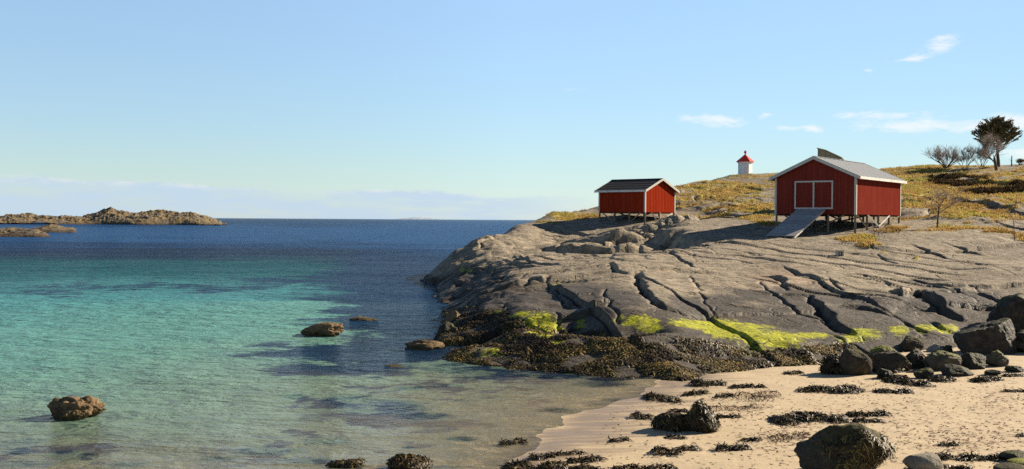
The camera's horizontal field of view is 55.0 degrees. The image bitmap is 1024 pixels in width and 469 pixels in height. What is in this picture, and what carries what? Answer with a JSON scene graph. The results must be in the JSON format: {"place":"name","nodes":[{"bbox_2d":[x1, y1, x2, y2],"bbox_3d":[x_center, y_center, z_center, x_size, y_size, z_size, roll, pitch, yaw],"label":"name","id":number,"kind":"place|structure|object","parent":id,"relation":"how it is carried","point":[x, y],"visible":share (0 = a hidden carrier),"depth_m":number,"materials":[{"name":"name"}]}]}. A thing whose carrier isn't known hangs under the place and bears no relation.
{"place":"outdoors","nodes":[
{"label":"outdoors","id":0,"kind":"place"},
{"bbox_2d":[0,218,657,468],"bbox_3d":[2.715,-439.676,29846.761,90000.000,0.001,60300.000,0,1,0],"label":"sea","id":1,"kind":"structure","parent":0,"point":[142,330],"depth_m":45.91,"materials":[{"name":"liquid"}]},
{"bbox_2d":[0,228,48,236],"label":"islet","id":2,"kind":"object","parent":1,"relation":"in","point":[11,232],"visible":0.66,"depth_m":248.09,"materials":[{"name":"stone"}]},
{"bbox_2d":[7,224,75,232],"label":"islet","id":3,"kind":"object","parent":1,"relation":"in","point":[52,228],"visible":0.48,"depth_m":326.91,"materials":[{"name":"brown stone"}]},
{"bbox_2d":[47,395,105,420],"bbox_3d":[-11.003,4.448,24.634,1.401,0.806,1.046,1,1,18],"label":"rock","id":4,"kind":"object","parent":1,"relation":"in","point":[70,408],"visible":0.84,"depth_m":24.40,"materials":[{"name":"brown stone"}]},
{"bbox_2d":[0,207,226,224],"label":"islet","id":5,"kind":"object","parent":1,"relation":"in","point":[110,216],"visible":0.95,"depth_m":699.32,"materials":[{"name":"stone"}]},
{"bbox_2d":[300,322,343,336],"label":"rock","id":6,"kind":"object","parent":1,"relation":"in","point":[328,329],"visible":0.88,"depth_m":41.82,"materials":[{"name":"brown stone"}]},
{"bbox_2d":[349,316,377,320],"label":"rock","id":7,"kind":"object","parent":1,"relation":"in","point":[359,318],"visible":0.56,"depth_m":48.42,"materials":[{"name":"stone"}]},
{"bbox_2d":[384,364,403,366],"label":"rock","id":8,"kind":"object","parent":1,"relation":"in","point":[394,365],"visible":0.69,"depth_m":33.40,"materials":[{"name":"brown stone"}]},
{"bbox_2d":[405,340,444,349],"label":"rock","id":9,"kind":"object","parent":1,"relation":"in","point":[423,345],"visible":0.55,"depth_m":37.84,"materials":[{"name":"brown stone"}]},
{"bbox_2d":[434,321,457,338],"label":"rock","id":10,"kind":"object","parent":1,"relation":"in","point":[446,326],"visible":0.36,"depth_m":41.05,"materials":[{"name":"grey stone"}]},
{"bbox_2d":[444,310,459,321],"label":"rock","id":11,"kind":"object","parent":1,"relation":"in","point":[452,315],"visible":0.39,"depth_m":45.69,"materials":[{"name":"grey stone"}]},
{"bbox_2d":[400,217,442,219],"bbox_3d":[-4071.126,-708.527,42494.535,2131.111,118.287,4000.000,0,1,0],"label":"mountains","id":12,"kind":"structure","parent":0,"point":[420,218],"depth_m":41618.67,"materials":[{"name":"stone"}]},
{"bbox_2d":[0,347,1023,468],"bbox_3d":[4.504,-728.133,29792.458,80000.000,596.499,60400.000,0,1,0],"label":"beach","id":13,"kind":"structure","parent":0,"point":[583,426],"depth_m":23.90,"materials":[{"name":"beige sand"}]},
{"bbox_2d":[324,457,367,468],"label":"weedy rock","id":14,"kind":"object","parent":13,"relation":"on","point":[354,463],"visible":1,"depth_m":19.82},
{"bbox_2d":[386,452,433,468],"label":"weedy rock","id":15,"kind":"object","parent":13,"relation":"on","point":[402,460],"visible":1,"depth_m":19.80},
{"bbox_2d":[497,437,527,446],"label":"seaweed clump","id":16,"kind":"object","parent":13,"relation":"on","point":[503,442],"visible":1,"depth_m":21.98,"materials":[{"name":"brown plant"}]},
{"bbox_2d":[498,459,535,468],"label":"weedy rock","id":17,"kind":"object","parent":13,"relation":"on","point":[520,464],"visible":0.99,"depth_m":19.48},
{"bbox_2d":[527,450,559,460],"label":"seaweed clump","id":18,"kind":"object","parent":13,"relation":"on","point":[532,456],"visible":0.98,"depth_m":20.55,"materials":[{"name":"brown plant"}]},
{"bbox_2d":[533,459,570,468],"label":"weedy rock","id":19,"kind":"object","parent":13,"relation":"on","point":[554,464],"visible":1,"depth_m":19.26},
{"bbox_2d":[545,448,586,455],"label":"seaweed clump","id":20,"kind":"object","parent":13,"relation":"on","point":[566,453],"visible":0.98,"depth_m":20.77,"materials":[{"name":"brown plant"}]},
{"bbox_2d":[563,453,608,463],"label":"seaweed clump","id":21,"kind":"object","parent":13,"relation":"on","point":[571,460],"visible":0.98,"depth_m":20.15,"materials":[{"name":"brown plant"}]},
{"bbox_2d":[569,463,604,468],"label":"weedy rock","id":22,"kind":"object","parent":13,"relation":"on","point":[584,466],"visible":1,"depth_m":19.15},
{"bbox_2d":[608,434,634,442],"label":"seaweed clump","id":23,"kind":"object","parent":13,"relation":"on","point":[616,440],"visible":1,"depth_m":21.95,"materials":[{"name":"brown plant"}]},
{"bbox_2d":[628,410,653,419],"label":"seaweed clump","id":24,"kind":"object","parent":13,"relation":"on","point":[638,414],"visible":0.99,"depth_m":24.55,"materials":[{"name":"brown plant"}]},
{"bbox_2d":[608,461,677,468],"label":"seaweed clump","id":25,"kind":"object","parent":13,"relation":"on","point":[636,466],"visible":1,"depth_m":19.37,"materials":[{"name":"brown plant"}]},
{"bbox_2d":[641,391,684,404],"bbox_3d":[4.169,4.487,27.260,1.160,0.248,1.879,0,1,0],"label":"seaweed clump","id":26,"kind":"object","parent":13,"relation":"on","point":[663,397],"visible":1,"depth_m":27.03,"materials":[{"name":"brown plant"}]},
{"bbox_2d":[649,444,685,456],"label":"seaweed clump","id":27,"kind":"object","parent":13,"relation":"on","point":[659,449],"visible":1,"depth_m":20.70,"materials":[{"name":"brown plant"}]},
{"bbox_2d":[648,411,687,432],"bbox_3d":[3.770,4.508,23.149,0.931,0.708,0.944,0,1,-44],"label":"weedy rock","id":28,"kind":"object","parent":13,"relation":"on","point":[670,421],"visible":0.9,"depth_m":22.92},
{"bbox_2d":[664,431,687,439],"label":"seaweed clump","id":29,"kind":"object","parent":13,"relation":"on","point":[667,436],"visible":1,"depth_m":22.13,"materials":[{"name":"brown plant"}]},
{"bbox_2d":[668,407,688,412],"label":"seaweed clump","id":30,"kind":"object","parent":13,"relation":"on","point":[682,410],"visible":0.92,"depth_m":25.29,"materials":[{"name":"brown plant"}]},
{"bbox_2d":[674,442,701,451],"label":"seaweed clump","id":31,"kind":"object","parent":13,"relation":"on","point":[688,447],"visible":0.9,"depth_m":20.98,"materials":[{"name":"brown plant"}]},
{"bbox_2d":[681,389,711,396],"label":"seaweed clump","id":32,"kind":"object","parent":13,"relation":"on","point":[694,392],"visible":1,"depth_m":27.80,"materials":[{"name":"brown plant"}]},
{"bbox_2d":[682,399,721,432],"bbox_3d":[4.404,4.341,23.012,1.106,1.006,0.903,0,1,0],"label":"weedy rock","id":33,"kind":"object","parent":13,"relation":"on","point":[701,416],"visible":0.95,"depth_m":22.79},
{"bbox_2d":[686,376,727,387],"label":"seaweed clump","id":34,"kind":"object","parent":13,"relation":"on","point":[696,381],"visible":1,"depth_m":29.42,"materials":[{"name":"brown plant"}]},
{"bbox_2d":[713,391,734,398],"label":"seaweed clump","id":35,"kind":"object","parent":13,"relation":"on","point":[716,396],"visible":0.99,"depth_m":27.30,"materials":[{"name":"brown plant"}]},
{"bbox_2d":[717,413,743,418],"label":"seaweed clump","id":36,"kind":"object","parent":13,"relation":"on","point":[732,416],"visible":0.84,"depth_m":24.29,"materials":[{"name":"brown plant"}]},
{"bbox_2d":[714,441,752,451],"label":"seaweed clump","id":37,"kind":"object","parent":13,"relation":"on","point":[739,446],"visible":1,"depth_m":20.87,"materials":[{"name":"brown plant"}]},
{"bbox_2d":[710,403,772,410],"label":"seaweed scraps","id":38,"kind":"object","parent":13,"relation":"on","point":[738,407],"visible":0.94,"depth_m":25.54,"materials":[{"name":"brown plant"}]},
{"bbox_2d":[727,382,758,388],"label":"seaweed clump","id":39,"kind":"object","parent":13,"relation":"on","point":[737,386],"visible":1,"depth_m":28.80,"materials":[{"name":"brown plant"}]},
{"bbox_2d":[737,436,763,441],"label":"seaweed clump","id":40,"kind":"object","parent":13,"relation":"on","point":[751,438],"visible":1,"depth_m":21.75,"materials":[{"name":"brown plant"}]},
{"bbox_2d":[730,389,782,401],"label":"seaweed scraps","id":41,"kind":"object","parent":13,"relation":"on","point":[758,395],"visible":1,"depth_m":27.12,"materials":[{"name":"brown plant"}]},
{"bbox_2d":[753,383,765,388],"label":"seaweed clump","id":42,"kind":"object","parent":13,"relation":"on","point":[759,385],"visible":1,"depth_m":28.76,"materials":[{"name":"brown plant"}]},
{"bbox_2d":[767,431,810,441],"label":"seaweed scraps","id":43,"kind":"object","parent":13,"relation":"on","point":[785,435],"visible":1,"depth_m":21.91,"materials":[{"name":"brown plant"}]},
{"bbox_2d":[765,409,820,427],"bbox_3d":[6.840,4.413,23.968,1.371,0.240,1.998,0,1,0],"label":"seaweed clump","id":44,"kind":"object","parent":13,"relation":"on","point":[782,420],"visible":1,"depth_m":23.77,"materials":[{"name":"brown plant"}]},
{"bbox_2d":[782,370,803,374],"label":"seaweed clump","id":45,"kind":"object","parent":13,"relation":"on","point":[793,372],"visible":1,"depth_m":31.37,"materials":[{"name":"brown plant"}]},
{"bbox_2d":[597,375,1023,468],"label":"seaweed litter","id":46,"kind":"object","parent":13,"relation":"on","point":[866,424],"visible":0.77,"depth_m":22.68,"materials":[{"name":"brown plant"}]},
{"bbox_2d":[806,411,852,424],"bbox_3d":[7.612,4.416,24.029,1.125,0.205,1.583,0,1,-19],"label":"seaweed clump","id":47,"kind":"object","parent":13,"relation":"on","point":[834,418],"visible":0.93,"depth_m":23.74,"materials":[{"name":"brown plant"}]},
{"bbox_2d":[794,383,868,394],"bbox_3d":[9.017,4.335,27.796,2.107,0.267,1.371,0,1,0],"label":"seaweed clump","id":48,"kind":"object","parent":13,"relation":"on","point":[842,389],"visible":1,"depth_m":27.72,"materials":[{"name":"brown plant"}]},
{"bbox_2d":[817,354,845,374],"bbox_3d":[10.242,4.270,31.387,1.056,0.977,0.918,0,1,0],"label":"boulder","id":49,"kind":"object","parent":13,"relation":"on","point":[830,364],"visible":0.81,"depth_m":31.19,"materials":[{"name":"black stone"}]},
{"bbox_2d":[794,423,895,468],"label":"boulder","id":50,"kind":"object","parent":13,"relation":"on","point":[854,446],"visible":1,"depth_m":18.30,"materials":[{"name":"stone"}]},
{"bbox_2d":[839,346,871,375],"bbox_3d":[10.911,4.091,31.112,1.044,1.108,0.760,0,1,-27],"label":"boulder","id":51,"kind":"object","parent":13,"relation":"on","point":[853,360],"visible":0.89,"depth_m":30.89,"materials":[{"name":"grey stone"}]},
{"bbox_2d":[850,417,884,422],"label":"seaweed clump","id":52,"kind":"object","parent":13,"relation":"on","point":[859,419],"visible":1,"depth_m":23.49,"materials":[{"name":"brown plant"}]},
{"bbox_2d":[841,408,894,417],"bbox_3d":[8.785,4.396,24.329,1.360,0.201,0.667,0,1,0],"label":"seaweed clump","id":53,"kind":"object","parent":13,"relation":"on","point":[860,413],"visible":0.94,"depth_m":24.26,"materials":[{"name":"brown plant"}]},
{"bbox_2d":[876,368,895,378],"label":"boulder","id":54,"kind":"object","parent":13,"relation":"on","point":[882,373],"visible":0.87,"depth_m":30.01,"materials":[{"name":"grey stone"}]},
{"bbox_2d":[870,351,913,373],"bbox_3d":[12.177,4.226,31.624,1.490,0.906,1.234,0,1,0],"label":"boulder","id":55,"kind":"object","parent":13,"relation":"on","point":[896,362],"visible":0.77,"depth_m":31.41,"materials":[{"name":"grey stone"}]},
{"bbox_2d":[872,387,914,393],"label":"seaweed clump","id":56,"kind":"object","parent":13,"relation":"on","point":[896,390],"visible":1,"depth_m":27.45,"materials":[{"name":"brown plant"}]},
{"bbox_2d":[881,374,910,383],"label":"seaweed clump","id":57,"kind":"object","parent":13,"relation":"on","point":[893,379],"visible":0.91,"depth_m":29.42,"materials":[{"name":"brown plant"}]},
{"bbox_2d":[899,335,923,350],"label":"boulder","id":58,"kind":"object","parent":13,"relation":"on","point":[909,343],"visible":0.7,"depth_m":36.45,"materials":[{"name":"grey stone"}]},
{"bbox_2d":[905,348,925,368],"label":"boulder","id":59,"kind":"object","parent":13,"relation":"on","point":[915,357],"visible":0.58,"depth_m":31.96,"materials":[{"name":"grey stone"}]},
{"bbox_2d":[897,378,935,387],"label":"seaweed clump","id":60,"kind":"object","parent":13,"relation":"on","point":[919,382],"visible":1,"depth_m":28.66,"materials":[{"name":"plant"}]},
{"bbox_2d":[902,452,943,468],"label":"boulder","id":61,"kind":"object","parent":13,"relation":"on","point":[927,460],"visible":1,"depth_m":18.58,"materials":[{"name":"grey stone"}]},
{"bbox_2d":[913,368,933,378],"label":"boulder","id":62,"kind":"object","parent":13,"relation":"on","point":[925,373],"visible":0.88,"depth_m":29.91,"materials":[{"name":"grey stone"}]},
{"bbox_2d":[926,343,944,351],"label":"boulder","id":63,"kind":"object","parent":13,"relation":"on","point":[935,347],"visible":0.6,"depth_m":36.05,"materials":[{"name":"grey stone"}]},
{"bbox_2d":[923,350,961,370],"bbox_3d":[13.933,4.128,31.878,1.279,0.770,0.860,0,1,0],"label":"boulder","id":64,"kind":"object","parent":13,"relation":"on","point":[935,360],"visible":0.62,"depth_m":31.56,"materials":[{"name":"grey stone"}]},
{"bbox_2d":[927,375,957,382],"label":"seaweed clump","id":65,"kind":"object","parent":13,"relation":"on","point":[938,378],"visible":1,"depth_m":29.32,"materials":[{"name":"brown plant"}]},
{"bbox_2d":[933,439,962,445],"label":"seaweed clump","id":66,"kind":"object","parent":13,"relation":"on","point":[955,443],"visible":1,"depth_m":20.75,"materials":[{"name":"brown plant"}]},
{"bbox_2d":[940,364,973,376],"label":"boulder","id":67,"kind":"object","parent":13,"relation":"on","point":[954,370],"visible":0.89,"depth_m":30.43,"materials":[{"name":"grey stone"}]},
{"bbox_2d":[935,449,980,461],"bbox_3d":[8.832,4.380,19.575,1.077,0.197,0.522,1,1,18],"label":"seaweed clump","id":68,"kind":"object","parent":13,"relation":"on","point":[946,456],"visible":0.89,"depth_m":19.54,"materials":[{"name":"brown plant"}]},
{"bbox_2d":[943,463,974,468],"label":"seaweed clump","id":69,"kind":"object","parent":13,"relation":"on","point":[957,467],"visible":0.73,"depth_m":18.72,"materials":[{"name":"brown plant"}]},
{"bbox_2d":[961,353,985,368],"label":"boulder","id":70,"kind":"object","parent":13,"relation":"on","point":[973,360],"visible":0.73,"depth_m":31.85,"materials":[{"name":"grey stone"}]},
{"bbox_2d":[958,451,1007,462],"bbox_3d":[9.384,4.385,19.514,1.032,0.164,0.581,0,1,0],"label":"seaweed clump","id":71,"kind":"object","parent":13,"relation":"on","point":[991,456],"visible":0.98,"depth_m":19.46,"materials":[{"name":"brown plant"}]},
{"bbox_2d":[953,318,1016,354],"bbox_3d":[17.136,3.841,35.784,2.274,1.608,1.734,0,1,0],"label":"boulder","id":72,"kind":"object","parent":13,"relation":"on","point":[987,338],"visible":0.82,"depth_m":35.04,"materials":[{"name":"grey stone"}]},
{"bbox_2d":[968,374,1004,383],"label":"seaweed clump","id":73,"kind":"object","parent":13,"relation":"on","point":[982,379],"visible":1,"depth_m":29.29,"materials":[{"name":"brown plant"}]},
{"bbox_2d":[984,369,1001,374],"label":"boulder","id":74,"kind":"object","parent":13,"relation":"on","point":[992,372],"visible":0.96,"depth_m":30.30,"materials":[{"name":"grey stone"}]},
{"bbox_2d":[985,350,1008,366],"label":"boulder","id":75,"kind":"object","parent":13,"relation":"on","point":[997,358],"visible":0.88,"depth_m":32.18,"materials":[{"name":"grey stone"}]},
{"bbox_2d":[993,462,1023,468],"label":"cobble","id":76,"kind":"object","parent":13,"relation":"on","point":[1008,465],"visible":1,"depth_m":18.27,"materials":[{"name":"grey stone"}]},
{"bbox_2d":[999,450,1023,458],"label":"cobble","id":77,"kind":"object","parent":13,"relation":"on","point":[1009,454],"visible":0.65,"depth_m":19.36,"materials":[{"name":"grey stone"}]},
{"bbox_2d":[999,372,1023,376],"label":"seaweed clump","id":78,"kind":"object","parent":13,"relation":"on","point":[1012,375],"visible":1,"depth_m":30.02,"materials":[{"name":"brown plant"}]},
{"bbox_2d":[1001,388,1023,392],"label":"seaweed clump","id":79,"kind":"object","parent":13,"relation":"on","point":[1014,390],"visible":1,"depth_m":27.18,"materials":[{"name":"brown plant"}]},
{"bbox_2d":[1004,365,1023,371],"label":"boulder","id":80,"kind":"object","parent":13,"relation":"on","point":[1010,368],"visible":0.94,"depth_m":30.94,"materials":[{"name":"grey stone"}]},
{"bbox_2d":[1006,458,1023,464],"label":"cobble","id":81,"kind":"object","parent":13,"relation":"on","point":[1017,460],"visible":0.6,"depth_m":18.89,"materials":[{"name":"green stone"}]},
{"bbox_2d":[1014,432,1023,436],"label":"seaweed clump","id":82,"kind":"object","parent":13,"relation":"on","point":[1019,434],"visible":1,"depth_m":21.44,"materials":[{"name":"brown plant"}]},
{"bbox_2d":[1015,330,1023,351],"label":"boulder","id":83,"kind":"object","parent":13,"relation":"on","point":[1019,335],"visible":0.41,"depth_m":35.32,"materials":[{"name":"grey stone"}]},
{"bbox_2d":[0,0,1023,219],"label":"sky","id":84,"kind":"structure","parent":0,"point":[284,109],"materials":[{"name":"blue"}]},
{"bbox_2d":[420,164,1023,379],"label":"headland","id":85,"kind":"structure","parent":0,"point":[746,285],"depth_m":52.66,"materials":[{"name":"grey stone"}]},
{"bbox_2d":[594,178,679,222],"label":"boathouse","id":86,"kind":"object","parent":85,"relation":"on","point":[646,197],"visible":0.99,"depth_m":102.17,"materials":[{"name":"red painted wood"},{"name":"white painted wood"},{"name":"black roofing felt"}]},
{"bbox_2d":[437,305,906,380],"bbox_3d":[1.399,3.971,39.650,24.285,1.522,12.900,1,1,42],"label":"rockweed","id":87,"kind":"object","parent":85,"relation":"on","point":[547,356],"visible":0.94,"depth_m":33.94,"materials":[{"name":"brown plant"}]},
{"bbox_2d":[736,150,753,174],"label":"lighthouse","id":88,"kind":"object","parent":85,"relation":"on","point":[745,162],"visible":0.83,"depth_m":145.09,"materials":[{"name":"paint"}]},
{"bbox_2d":[537,164,1023,247],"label":"grass","id":89,"kind":"structure","parent":85,"relation":"on","point":[867,239],"depth_m":102.48,"materials":[{"name":"plant"}]},
{"bbox_2d":[766,209,825,237],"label":"ramp","id":90,"kind":"structure","parent":85,"relation":"on","point":[796,223],"depth_m":74.53,"materials":[{"name":"grey wood"}]},
{"bbox_2d":[817,148,843,159],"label":"shed","id":91,"kind":"structure","parent":85,"relation":"on","point":[825,153],"depth_m":97.51,"materials":[{"name":"grey metal"}]},
{"bbox_2d":[769,156,906,233],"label":"boathouse","id":92,"kind":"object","parent":85,"relation":"on","point":[839,189],"visible":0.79,"depth_m":77.43,"materials":[{"name":"wood"}]},
{"bbox_2d":[796,182,812,207],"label":"door","id":93,"kind":"structure","parent":92,"relation":"in","point":[804,191],"depth_m":77.43,"materials":[{"name":"wood"}]},
{"bbox_2d":[814,182,831,207],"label":"door","id":94,"kind":"structure","parent":92,"relation":"in","point":[822,190],"depth_m":76.54,"materials":[{"name":"wood"}]},
{"bbox_2d":[835,250,843,255],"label":"mooring block","id":95,"kind":"structure","parent":85,"relation":"on","point":[839,252],"depth_m":61.91,"materials":[{"name":"concrete"}]},
{"bbox_2d":[868,218,892,237],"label":"sapling","id":96,"kind":"object","parent":85,"relation":"on","point":[880,228],"visible":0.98,"depth_m":71.19,"materials":[{"name":"brown plant"}]},
{"bbox_2d":[868,345,896,358],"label":"boulder","id":97,"kind":"object","parent":85,"relation":"on","point":[881,348],"visible":0.33,"depth_m":33.83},
{"bbox_2d":[920,145,962,167],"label":"bare shrub","id":98,"kind":"object","parent":85,"relation":"on","point":[938,153],"visible":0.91,"depth_m":137.79,"materials":[{"name":"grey plant"}]},
{"bbox_2d":[920,185,968,227],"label":"sapling","id":99,"kind":"object","parent":85,"relation":"on","point":[952,202],"visible":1,"depth_m":78.26,"materials":[{"name":"brown plant"}]},
{"bbox_2d":[943,345,952,352],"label":"boulder","id":100,"kind":"object","parent":85,"relation":"on","point":[947,348],"visible":0.48,"depth_m":35.83,"materials":[{"name":"grey stone"}]},
{"bbox_2d":[947,146,975,169],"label":"bare shrub","id":101,"kind":"object","parent":85,"relation":"on","point":[962,152],"visible":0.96,"depth_m":133.82,"materials":[{"name":"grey plant"}]},
{"bbox_2d":[926,172,1023,193],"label":"heather","id":102,"kind":"object","parent":85,"relation":"on","point":[1017,187],"visible":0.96,"depth_m":114.02,"materials":[{"name":"brown plant"}]},
{"bbox_2d":[965,144,996,167],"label":"bare shrub","id":103,"kind":"object","parent":85,"relation":"on","point":[979,157],"visible":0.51,"depth_m":135.61,"materials":[{"name":"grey plant"}]},
{"bbox_2d":[968,131,1008,170],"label":"bare tree","id":104,"kind":"object","parent":85,"relation":"on","point":[987,141],"visible":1,"depth_m":127.04,"materials":[{"name":"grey plant"}]},
{"bbox_2d":[971,115,1022,166],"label":"conifer","id":105,"kind":"object","parent":85,"relation":"on","point":[998,126],"visible":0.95,"depth_m":134.96,"materials":[{"name":"green plant"}]},
{"bbox_2d":[986,293,1023,333],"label":"boulder","id":106,"kind":"object","parent":85,"relation":"on","point":[1011,307],"visible":0.69,"depth_m":40.25,"materials":[{"name":"grey stone"}]},
{"bbox_2d":[1008,211,1016,240],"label":"sapling","id":107,"kind":"object","parent":85,"relation":"on","point":[1013,223],"visible":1,"depth_m":70.63,"materials":[{"name":"brown plant"}]},
{"bbox_2d":[1015,158,1023,164],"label":"bush","id":108,"kind":"object","parent":85,"relation":"on","point":[1019,161],"visible":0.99,"depth_m":136.61,"materials":[{"name":"brown plant"}]}
]}

